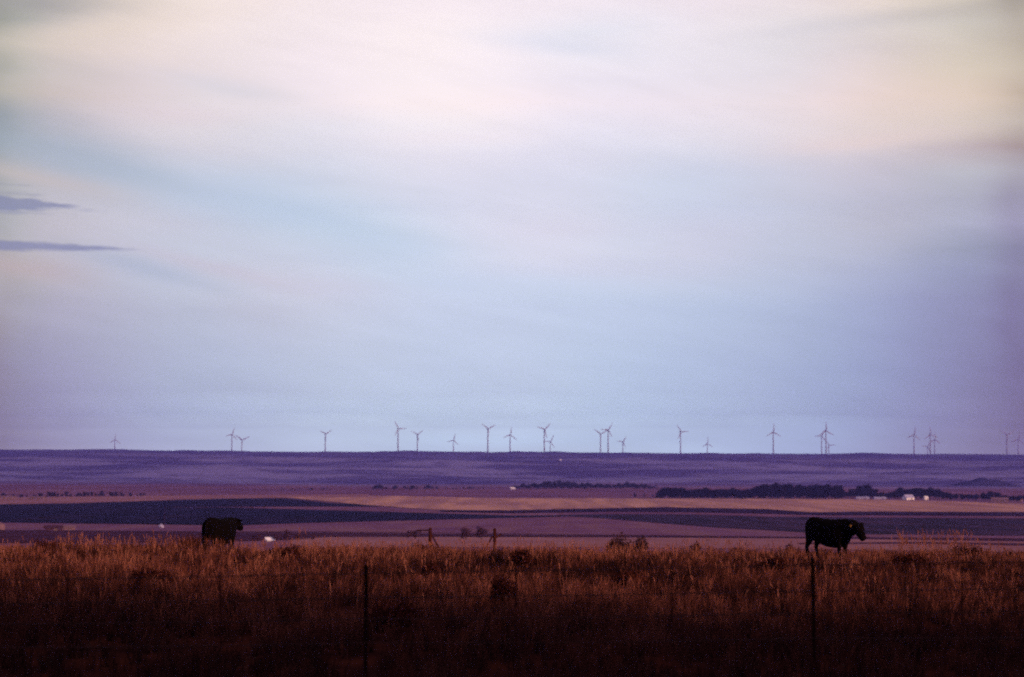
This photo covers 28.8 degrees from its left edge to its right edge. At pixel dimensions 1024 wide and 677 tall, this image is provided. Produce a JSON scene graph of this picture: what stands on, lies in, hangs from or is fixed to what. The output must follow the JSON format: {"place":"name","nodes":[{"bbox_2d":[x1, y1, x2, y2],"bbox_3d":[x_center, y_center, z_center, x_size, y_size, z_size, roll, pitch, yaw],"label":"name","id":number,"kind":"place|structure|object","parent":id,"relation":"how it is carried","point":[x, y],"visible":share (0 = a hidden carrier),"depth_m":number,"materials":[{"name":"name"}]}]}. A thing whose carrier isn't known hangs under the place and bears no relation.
{"place":"outdoors","nodes":[
{"label":"outdoors","id":0,"kind":"place"},
{"bbox_2d":[0,494,368,503],"bbox_3d":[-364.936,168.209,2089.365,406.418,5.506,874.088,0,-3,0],"label":"field","id":1,"kind":"structure","parent":0,"point":[67,499],"depth_m":2102.92,"materials":[{"name":"plant"}]},
{"bbox_2d":[0,497,374,523],"bbox_3d":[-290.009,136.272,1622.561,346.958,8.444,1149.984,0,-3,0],"label":"field","id":2,"kind":"structure","parent":0,"point":[142,512],"depth_m":1554.47,"materials":[{"name":"plant"}]},
{"bbox_2d":[165,507,569,524],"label":"field","id":3,"kind":"structure","parent":0,"point":[198,515],"depth_m":1359.35,"materials":[{"name":"plant"}]},
{"bbox_2d":[0,449,1023,676],"bbox_3d":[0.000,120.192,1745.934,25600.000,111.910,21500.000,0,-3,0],"label":"ground","id":4,"kind":"structure","parent":0,"point":[35,472],"depth_m":4109.76,"materials":[{"name":"plant"}]},
{"bbox_2d":[0,522,4,529],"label":"grain bin","id":5,"kind":"object","parent":4,"relation":"on","point":[2,526],"visible":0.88,"depth_m":851.19,"materials":[{"name":"paint"}]},
{"bbox_2d":[0,496,16,498],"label":"farm shed","id":6,"kind":"structure","parent":4,"relation":"on","point":[8,497],"depth_m":2001.19,"materials":[{"name":"paint"}]},
{"bbox_2d":[28,496,45,498],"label":"farm shed","id":7,"kind":"structure","parent":4,"relation":"on","point":[36,497],"depth_m":2010.04,"materials":[{"name":"paint"}]},
{"bbox_2d":[34,538,56,550],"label":"bush","id":8,"kind":"object","parent":4,"relation":"on","point":[44,544],"visible":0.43,"depth_m":71.55,"materials":[{"name":"brown plant"}]},
{"bbox_2d":[43,525,63,530],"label":"hay shelter","id":9,"kind":"object","parent":4,"relation":"on","point":[53,527],"visible":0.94,"depth_m":842.97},
{"bbox_2d":[63,525,75,529],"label":"farm shed","id":10,"kind":"structure","parent":4,"relation":"on","point":[69,527],"depth_m":861.38,"materials":[{"name":"paint"}]},
{"bbox_2d":[128,567,177,587],"bbox_3d":[-8.975,6.042,49.828,1.338,0.647,1.429,0,-3,0],"label":"bush","id":11,"kind":"object","parent":4,"relation":"on","point":[149,571],"visible":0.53,"depth_m":49.70,"materials":[{"name":"brown plant"}]},
{"bbox_2d":[177,536,201,547],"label":"bush","id":12,"kind":"object","parent":4,"relation":"on","point":[192,541],"visible":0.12,"depth_m":75.46,"materials":[{"name":"brown plant"}]},
{"bbox_2d":[202,517,242,548],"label":"cow","id":13,"kind":"object","parent":4,"relation":"on","point":[219,529],"visible":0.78,"depth_m":78.06},
{"bbox_2d":[227,427,236,450],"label":"wind turbine","id":14,"kind":"object","parent":4,"relation":"on","point":[231,438],"visible":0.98,"depth_m":8007.76,"materials":[{"name":"paint"}]},
{"bbox_2d":[252,534,261,542],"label":"bare tree","id":15,"kind":"object","parent":4,"relation":"on","point":[256,537],"visible":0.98,"depth_m":530.71,"materials":[{"name":"brown plant"}]},
{"bbox_2d":[264,537,274,540],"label":"roofed shed","id":16,"kind":"structure","parent":4,"relation":"on","point":[268,538],"depth_m":556.82,"materials":[{"name":"white paint"}]},
{"bbox_2d":[271,533,279,541],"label":"bare tree","id":17,"kind":"object","parent":4,"relation":"on","point":[275,537],"visible":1,"depth_m":552.17,"materials":[{"name":"brown plant"}]},
{"bbox_2d":[283,529,291,541],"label":"bare tree","id":18,"kind":"object","parent":4,"relation":"on","point":[287,534],"visible":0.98,"depth_m":553.31,"materials":[{"name":"brown plant"}]},
{"bbox_2d":[275,544,301,561],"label":"bush","id":19,"kind":"object","parent":4,"relation":"on","point":[295,551],"visible":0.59,"depth_m":65.58,"materials":[{"name":"brown plant"}]},
{"bbox_2d":[395,422,405,450],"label":"wind turbine","id":20,"kind":"object","parent":4,"relation":"on","point":[398,437],"visible":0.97,"depth_m":6994.31,"materials":[{"name":"paint"}]},
{"bbox_2d":[406,530,411,538],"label":"bare tree","id":21,"kind":"object","parent":4,"relation":"on","point":[408,533],"visible":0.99,"depth_m":639.18,"materials":[{"name":"brown plant"}]},
{"bbox_2d":[411,530,420,538],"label":"bare tree","id":22,"kind":"object","parent":4,"relation":"on","point":[415,534],"visible":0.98,"depth_m":640.83,"materials":[{"name":"brown plant"}]},
{"bbox_2d":[412,431,421,450],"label":"wind turbine","id":23,"kind":"object","parent":4,"relation":"on","point":[417,439],"visible":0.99,"depth_m":7842.14,"materials":[{"name":"paint"}]},
{"bbox_2d":[410,540,437,549],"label":"bush","id":24,"kind":"object","parent":4,"relation":"on","point":[426,546],"visible":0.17,"depth_m":83.46,"materials":[{"name":"brown plant"}]},
{"bbox_2d":[416,528,438,548],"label":"brace post","id":25,"kind":"object","parent":4,"relation":"on","point":[430,535],"visible":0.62,"depth_m":104.52,"materials":[{"name":"brown wood"}]},
{"bbox_2d":[419,561,441,579],"bbox_3d":[-2.193,6.366,53.724,0.672,0.694,0.693,0,-3,0],"label":"bush","id":26,"kind":"object","parent":4,"relation":"on","point":[430,567],"visible":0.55,"depth_m":53.62,"materials":[{"name":"brown plant"}]},
{"bbox_2d":[460,527,472,538],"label":"bare tree","id":27,"kind":"object","parent":4,"relation":"on","point":[465,532],"visible":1,"depth_m":610.70,"materials":[{"name":"brown plant"}]},
{"bbox_2d":[472,526,488,539],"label":"bare tree","id":28,"kind":"object","parent":4,"relation":"on","point":[478,533],"visible":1,"depth_m":613.50,"materials":[{"name":"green plant"}]},
{"bbox_2d":[482,424,494,451],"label":"wind turbine","id":29,"kind":"object","parent":4,"relation":"on","point":[487,435],"visible":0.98,"depth_m":6968.72,"materials":[{"name":"paint"}]},
{"bbox_2d":[484,528,500,550],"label":"brace post","id":30,"kind":"object","parent":4,"relation":"on","point":[494,536],"visible":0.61,"depth_m":105.51,"materials":[{"name":"brown wood"}]},
{"bbox_2d":[488,574,519,605],"bbox_3d":[-0.200,5.383,41.747,0.628,0.895,0.657,-3,-4,39],"label":"bush","id":31,"kind":"object","parent":4,"relation":"on","point":[501,588],"visible":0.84,"depth_m":41.63,"materials":[{"name":"brown plant"}]},
{"bbox_2d":[503,427,516,451],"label":"wind turbine","id":32,"kind":"object","parent":4,"relation":"on","point":[510,438],"visible":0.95,"depth_m":7809.03,"materials":[{"name":"paint"}]},
{"bbox_2d":[0,527,1022,616],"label":"tall grass","id":33,"kind":"structure","parent":4,"relation":"on","point":[314,544],"depth_m":66.71,"materials":[{"name":"brown plant"}]},
{"bbox_2d":[0,539,1023,676],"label":"grass","id":34,"kind":"structure","parent":4,"relation":"on","point":[873,652],"depth_m":36.81,"materials":[{"name":"brown plant"}]},
{"bbox_2d":[0,557,1023,676],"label":"wire fence","id":35,"kind":"object","parent":4,"relation":"on","point":[366,618],"visible":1,"depth_m":26.15,"materials":[{"name":"metal"}]},
{"bbox_2d":[0,533,1023,575],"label":"bunch grass","id":36,"kind":"structure","parent":4,"relation":"on","point":[249,550],"depth_m":65.25,"materials":[{"name":"brown plant"}]},
{"bbox_2d":[508,548,536,566],"bbox_3d":[0.336,6.836,61.684,0.962,0.697,0.795,-2,-4,30],"label":"bush","id":37,"kind":"object","parent":4,"relation":"on","point":[518,559],"visible":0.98,"depth_m":61.55,"materials":[{"name":"brown plant"}]},
{"bbox_2d":[538,423,550,451],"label":"wind turbine","id":38,"kind":"object","parent":4,"relation":"on","point":[544,435],"visible":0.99,"depth_m":7012.71,"materials":[{"name":"paint"}]},
{"bbox_2d":[594,429,607,451],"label":"wind turbine","id":39,"kind":"object","parent":4,"relation":"on","point":[600,437],"visible":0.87,"depth_m":7612.91,"materials":[{"name":"paint"}]},
{"bbox_2d":[600,423,612,452],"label":"wind turbine","id":40,"kind":"object","parent":4,"relation":"on","point":[608,437],"visible":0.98,"depth_m":7037.85,"materials":[{"name":"paint"}]},
{"bbox_2d":[605,538,616,552],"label":"bush","id":41,"kind":"object","parent":4,"relation":"on","point":[610,544],"visible":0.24,"depth_m":117.44,"materials":[{"name":"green plant"}]},
{"bbox_2d":[609,532,631,552],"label":"bush","id":42,"kind":"object","parent":4,"relation":"on","point":[620,542],"visible":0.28,"depth_m":121.25,"materials":[{"name":"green plant"}]},
{"bbox_2d":[606,569,650,589],"bbox_3d":[2.923,6.097,49.759,1.041,0.717,1.249,1,-4,-21],"label":"bush","id":43,"kind":"object","parent":4,"relation":"on","point":[622,576],"visible":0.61,"depth_m":49.57,"materials":[{"name":"brown plant"}]},
{"bbox_2d":[629,536,648,551],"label":"bush","id":44,"kind":"object","parent":4,"relation":"on","point":[640,542],"visible":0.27,"depth_m":123.21,"materials":[{"name":"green plant"}]},
{"bbox_2d":[655,492,661,497],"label":"tree","id":45,"kind":"object","parent":4,"relation":"on","point":[658,495],"visible":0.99,"depth_m":2278.65,"materials":[{"name":"green plant"}]},
{"bbox_2d":[663,487,671,497],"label":"tree","id":46,"kind":"object","parent":4,"relation":"on","point":[666,491],"visible":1,"depth_m":2276.11,"materials":[{"name":"green plant"}]},
{"bbox_2d":[671,487,682,497],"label":"tree","id":47,"kind":"object","parent":4,"relation":"on","point":[677,492],"visible":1,"depth_m":2267.23,"materials":[{"name":"green plant"}]},
{"bbox_2d":[677,425,687,452],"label":"wind turbine","id":48,"kind":"object","parent":4,"relation":"on","point":[680,431],"visible":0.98,"depth_m":7238.83,"materials":[{"name":"paint"}]},
{"bbox_2d":[681,489,687,497],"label":"tree","id":49,"kind":"object","parent":4,"relation":"on","point":[685,495],"visible":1,"depth_m":2281.86,"materials":[{"name":"green plant"}]},
{"bbox_2d":[687,489,694,497],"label":"tree","id":50,"kind":"object","parent":4,"relation":"on","point":[690,493],"visible":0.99,"depth_m":2269.91,"materials":[{"name":"green plant"}]},
{"bbox_2d":[688,541,701,551],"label":"bush","id":51,"kind":"object","parent":4,"relation":"on","point":[694,547],"visible":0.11,"depth_m":120.41,"materials":[{"name":"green plant"}]},
{"bbox_2d":[693,489,702,498],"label":"tree","id":52,"kind":"object","parent":4,"relation":"on","point":[696,493],"visible":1,"depth_m":2271.98,"materials":[{"name":"green plant"}]},
{"bbox_2d":[700,487,710,497],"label":"tree","id":53,"kind":"object","parent":4,"relation":"on","point":[704,491],"visible":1,"depth_m":2280.89,"materials":[{"name":"green plant"}]},
{"bbox_2d":[707,490,715,498],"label":"tree","id":54,"kind":"object","parent":4,"relation":"on","point":[711,495],"visible":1,"depth_m":2278.80,"materials":[{"name":"green plant"}]},
{"bbox_2d":[713,489,721,498],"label":"tree","id":55,"kind":"object","parent":4,"relation":"on","point":[717,493],"visible":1,"depth_m":2272.83,"materials":[{"name":"green plant"}]},
{"bbox_2d":[722,489,731,498],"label":"tree","id":56,"kind":"object","parent":4,"relation":"on","point":[727,493],"visible":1,"depth_m":2275.51,"materials":[{"name":"green plant"}]},
{"bbox_2d":[733,489,740,498],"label":"tree","id":57,"kind":"object","parent":4,"relation":"on","point":[737,493],"visible":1,"depth_m":2278.61,"materials":[{"name":"green plant"}]},
{"bbox_2d":[728,547,754,555],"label":"bush","id":58,"kind":"object","parent":4,"relation":"on","point":[736,548],"visible":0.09,"depth_m":79.58,"materials":[{"name":"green plant"}]},
{"bbox_2d":[741,490,748,498],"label":"tree","id":59,"kind":"object","parent":4,"relation":"on","point":[743,493],"visible":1,"depth_m":2276.17,"materials":[{"name":"green plant"}]},
{"bbox_2d":[746,489,754,498],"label":"tree","id":60,"kind":"object","parent":4,"relation":"on","point":[751,492],"visible":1,"depth_m":2291.87,"materials":[{"name":"green plant"}]},
{"bbox_2d":[756,486,766,498],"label":"tree","id":61,"kind":"object","parent":4,"relation":"on","point":[760,490],"visible":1,"depth_m":2286.89,"materials":[{"name":"green plant"}]},
{"bbox_2d":[763,485,775,498],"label":"tree","id":62,"kind":"object","parent":4,"relation":"on","point":[768,490],"visible":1,"depth_m":2281.45,"materials":[{"name":"green plant"}]},
{"bbox_2d":[752,556,788,572],"bbox_3d":[7.478,6.607,57.693,1.040,0.686,0.953,0,-3,0],"label":"bush","id":63,"kind":"object","parent":4,"relation":"on","point":[773,562],"visible":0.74,"depth_m":57.56,"materials":[{"name":"brown plant"}]},
{"bbox_2d":[767,425,780,453],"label":"wind turbine","id":64,"kind":"object","parent":4,"relation":"on","point":[773,432],"visible":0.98,"depth_m":7217.36,"materials":[{"name":"paint"}]},
{"bbox_2d":[773,486,781,498],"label":"tree","id":65,"kind":"object","parent":4,"relation":"on","point":[776,493],"visible":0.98,"depth_m":2296.26,"materials":[{"name":"green plant"}]},
{"bbox_2d":[776,484,786,498],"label":"tree","id":66,"kind":"object","parent":4,"relation":"on","point":[782,488],"visible":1,"depth_m":2292.25,"materials":[{"name":"green plant"}]},
{"bbox_2d":[785,484,796,498],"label":"tree","id":67,"kind":"object","parent":4,"relation":"on","point":[789,486],"visible":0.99,"depth_m":2301.05,"materials":[{"name":"green plant"}]},
{"bbox_2d":[790,486,799,495],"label":"tree","id":68,"kind":"object","parent":4,"relation":"on","point":[797,490],"visible":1,"depth_m":2296.28,"materials":[{"name":"green plant"}]},
{"bbox_2d":[796,484,801,498],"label":"tree","id":69,"kind":"object","parent":4,"relation":"on","point":[799,485],"visible":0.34,"depth_m":2325.72,"materials":[{"name":"green plant"}]},
{"bbox_2d":[800,485,809,498],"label":"tree","id":70,"kind":"object","parent":4,"relation":"on","point":[802,491],"visible":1,"depth_m":2295.86,"materials":[{"name":"green plant"}]},
{"bbox_2d":[801,487,811,498],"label":"tree","id":71,"kind":"object","parent":4,"relation":"on","point":[807,493],"visible":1,"depth_m":2296.95,"materials":[{"name":"green plant"}]},
{"bbox_2d":[811,485,825,498],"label":"tree","id":72,"kind":"object","parent":4,"relation":"on","point":[815,488],"visible":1,"depth_m":2310.26,"materials":[{"name":"green plant"}]},
{"bbox_2d":[816,486,826,498],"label":"tree","id":73,"kind":"object","parent":4,"relation":"on","point":[821,494],"visible":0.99,"depth_m":2304.59,"materials":[{"name":"green plant"}]},
{"bbox_2d":[819,429,824,453],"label":"wind turbine","id":74,"kind":"object","parent":4,"relation":"on","point":[821,440],"visible":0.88,"depth_m":7730.11,"materials":[{"name":"paint"}]},
{"bbox_2d":[817,485,830,498],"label":"tree","id":75,"kind":"object","parent":4,"relation":"on","point":[826,487],"visible":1,"depth_m":2307.45,"materials":[{"name":"green plant"}]},
{"bbox_2d":[820,424,832,453],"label":"wind turbine","id":76,"kind":"object","parent":4,"relation":"on","point":[825,439],"visible":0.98,"depth_m":7015.50,"materials":[{"name":"paint"}]},
{"bbox_2d":[826,487,836,498],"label":"tree","id":77,"kind":"object","parent":4,"relation":"on","point":[828,490],"visible":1,"depth_m":2297.53,"materials":[{"name":"green plant"}]},
{"bbox_2d":[805,517,865,558],"bbox_3d":[10.478,6.540,64.552,0.819,1.474,2.600,3,-4,-38],"label":"cow","id":78,"kind":"object","parent":4,"relation":"on","point":[838,534],"visible":0.95,"depth_m":64.30},
{"bbox_2d":[829,486,841,498],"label":"tree","id":79,"kind":"object","parent":4,"relation":"on","point":[836,495],"visible":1,"depth_m":2297.70,"materials":[{"name":"green plant"}]},
{"bbox_2d":[838,488,845,498],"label":"tree","id":80,"kind":"object","parent":4,"relation":"on","point":[842,492],"visible":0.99,"depth_m":2300.31,"materials":[{"name":"green plant"}]},
{"bbox_2d":[847,488,854,497],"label":"tree","id":81,"kind":"object","parent":4,"relation":"on","point":[851,492],"visible":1,"depth_m":2409.25,"materials":[{"name":"green plant"}]},
{"bbox_2d":[854,488,862,495],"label":"tree","id":82,"kind":"object","parent":4,"relation":"on","point":[858,491],"visible":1,"depth_m":2410.72,"materials":[{"name":"green plant"}]},
{"bbox_2d":[856,483,872,496],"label":"tree","id":83,"kind":"object","parent":4,"relation":"on","point":[867,489],"visible":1,"depth_m":2413.50,"materials":[{"name":"green plant"}]},
{"bbox_2d":[869,488,878,496],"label":"tree","id":84,"kind":"object","parent":4,"relation":"on","point":[874,491],"visible":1,"depth_m":2417.90,"materials":[{"name":"green plant"}]},
{"bbox_2d":[889,490,898,497],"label":"tree","id":85,"kind":"object","parent":4,"relation":"on","point":[893,494],"visible":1,"depth_m":2381.84,"materials":[{"name":"green plant"}]},
{"bbox_2d":[901,495,914,499],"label":"farmhouse","id":86,"kind":"object","parent":4,"relation":"on","point":[907,497],"visible":0.95,"depth_m":2277.76,"materials":[{"name":"white paint"}]},
{"bbox_2d":[889,553,931,571],"bbox_3d":[11.978,6.770,59.755,1.256,0.682,1.160,2,-4,-32],"label":"bush","id":87,"kind":"object","parent":4,"relation":"on","point":[907,559],"visible":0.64,"depth_m":59.62,"materials":[{"name":"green plant"}]},
{"bbox_2d":[907,427,919,453],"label":"wind turbine","id":88,"kind":"object","parent":4,"relation":"on","point":[913,441],"visible":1,"depth_m":7523.99,"materials":[{"name":"paint"}]},
{"bbox_2d":[910,488,921,498],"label":"tree","id":89,"kind":"object","parent":4,"relation":"on","point":[916,492],"visible":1,"depth_m":2391.85,"materials":[{"name":"green plant"}]},
{"bbox_2d":[919,488,928,497],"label":"tree","id":90,"kind":"object","parent":4,"relation":"on","point":[923,492],"visible":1,"depth_m":2393.72,"materials":[{"name":"green plant"}]},
{"bbox_2d":[927,487,933,498],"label":"tree","id":91,"kind":"object","parent":4,"relation":"on","point":[929,491],"visible":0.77,"depth_m":2397.14,"materials":[{"name":"green plant"}]},
{"bbox_2d":[925,429,936,453],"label":"wind turbine","id":92,"kind":"object","parent":4,"relation":"on","point":[930,439],"visible":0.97,"depth_m":7457.20,"materials":[{"name":"paint"}]},
{"bbox_2d":[931,488,941,498],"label":"tree","id":93,"kind":"object","parent":4,"relation":"on","point":[936,492],"visible":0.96,"depth_m":2355.22,"materials":[{"name":"green plant"}]},
{"bbox_2d":[939,492,946,499],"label":"tree","id":94,"kind":"object","parent":4,"relation":"on","point":[943,495],"visible":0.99,"depth_m":2314.44,"materials":[{"name":"green plant"}]},
{"bbox_2d":[946,543,982,557],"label":"bush","id":95,"kind":"object","parent":4,"relation":"on","point":[974,550],"visible":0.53,"depth_m":73.50,"materials":[{"name":"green plant"}]},
{"bbox_2d":[980,492,987,498],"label":"tree","id":96,"kind":"object","parent":4,"relation":"on","point":[983,495],"visible":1,"depth_m":2249.27,"materials":[{"name":"green plant"}]},
{"bbox_2d":[985,491,993,499],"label":"tree","id":97,"kind":"object","parent":4,"relation":"on","point":[989,494],"visible":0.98,"depth_m":2252.74,"materials":[{"name":"green plant"}]},
{"bbox_2d":[991,497,1008,501],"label":"barn","id":98,"kind":"structure","parent":4,"relation":"on","point":[999,499],"depth_m":2146.61,"materials":[{"name":"paint"}]},
{"bbox_2d":[1002,431,1013,453],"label":"wind turbine","id":99,"kind":"object","parent":4,"relation":"on","point":[1006,441],"visible":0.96,"depth_m":7453.76,"materials":[{"name":"paint"}]},
{"bbox_2d":[0,530,1023,542],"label":"field","id":100,"kind":"structure","parent":0,"point":[13,536],"depth_m":733.16,"materials":[{"name":"plant"}]},
{"bbox_2d":[0,0,1023,454],"label":"sky","id":101,"kind":"structure","parent":0,"point":[281,223],"materials":[{"name":"blue"}]},
{"bbox_2d":[3,517,1023,537],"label":"field","id":102,"kind":"structure","parent":0,"point":[578,525],"depth_m":968.78,"materials":[{"name":"brown plant"}]},
{"bbox_2d":[287,495,1023,511],"bbox_3d":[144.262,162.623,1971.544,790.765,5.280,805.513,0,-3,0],"label":"field","id":103,"kind":"structure","parent":0,"point":[801,505],"depth_m":1921.77,"materials":[{"name":"brown plant"}]},
{"bbox_2d":[292,537,1023,551],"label":"field","id":104,"kind":"structure","parent":0,"point":[664,542],"depth_m":563.81,"materials":[{"name":"plant"}]},
{"bbox_2d":[440,507,1023,515],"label":"field","id":105,"kind":"structure","parent":0,"point":[689,509],"depth_m":1576.73,"materials":[{"name":"plant"}]},
{"bbox_2d":[558,514,1023,534],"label":"field","id":106,"kind":"structure","parent":0,"point":[974,526],"depth_m":1196.16,"materials":[{"name":"plant"}]},
{"bbox_2d":[799,542,1023,544],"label":"field","id":107,"kind":"structure","parent":0,"point":[939,542],"depth_m":572.90,"materials":[{"name":"plant"}]},
{"bbox_2d":[950,477,1021,486],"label":"hill","id":108,"kind":"structure","parent":0,"point":[981,481],"depth_m":3840.00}
]}

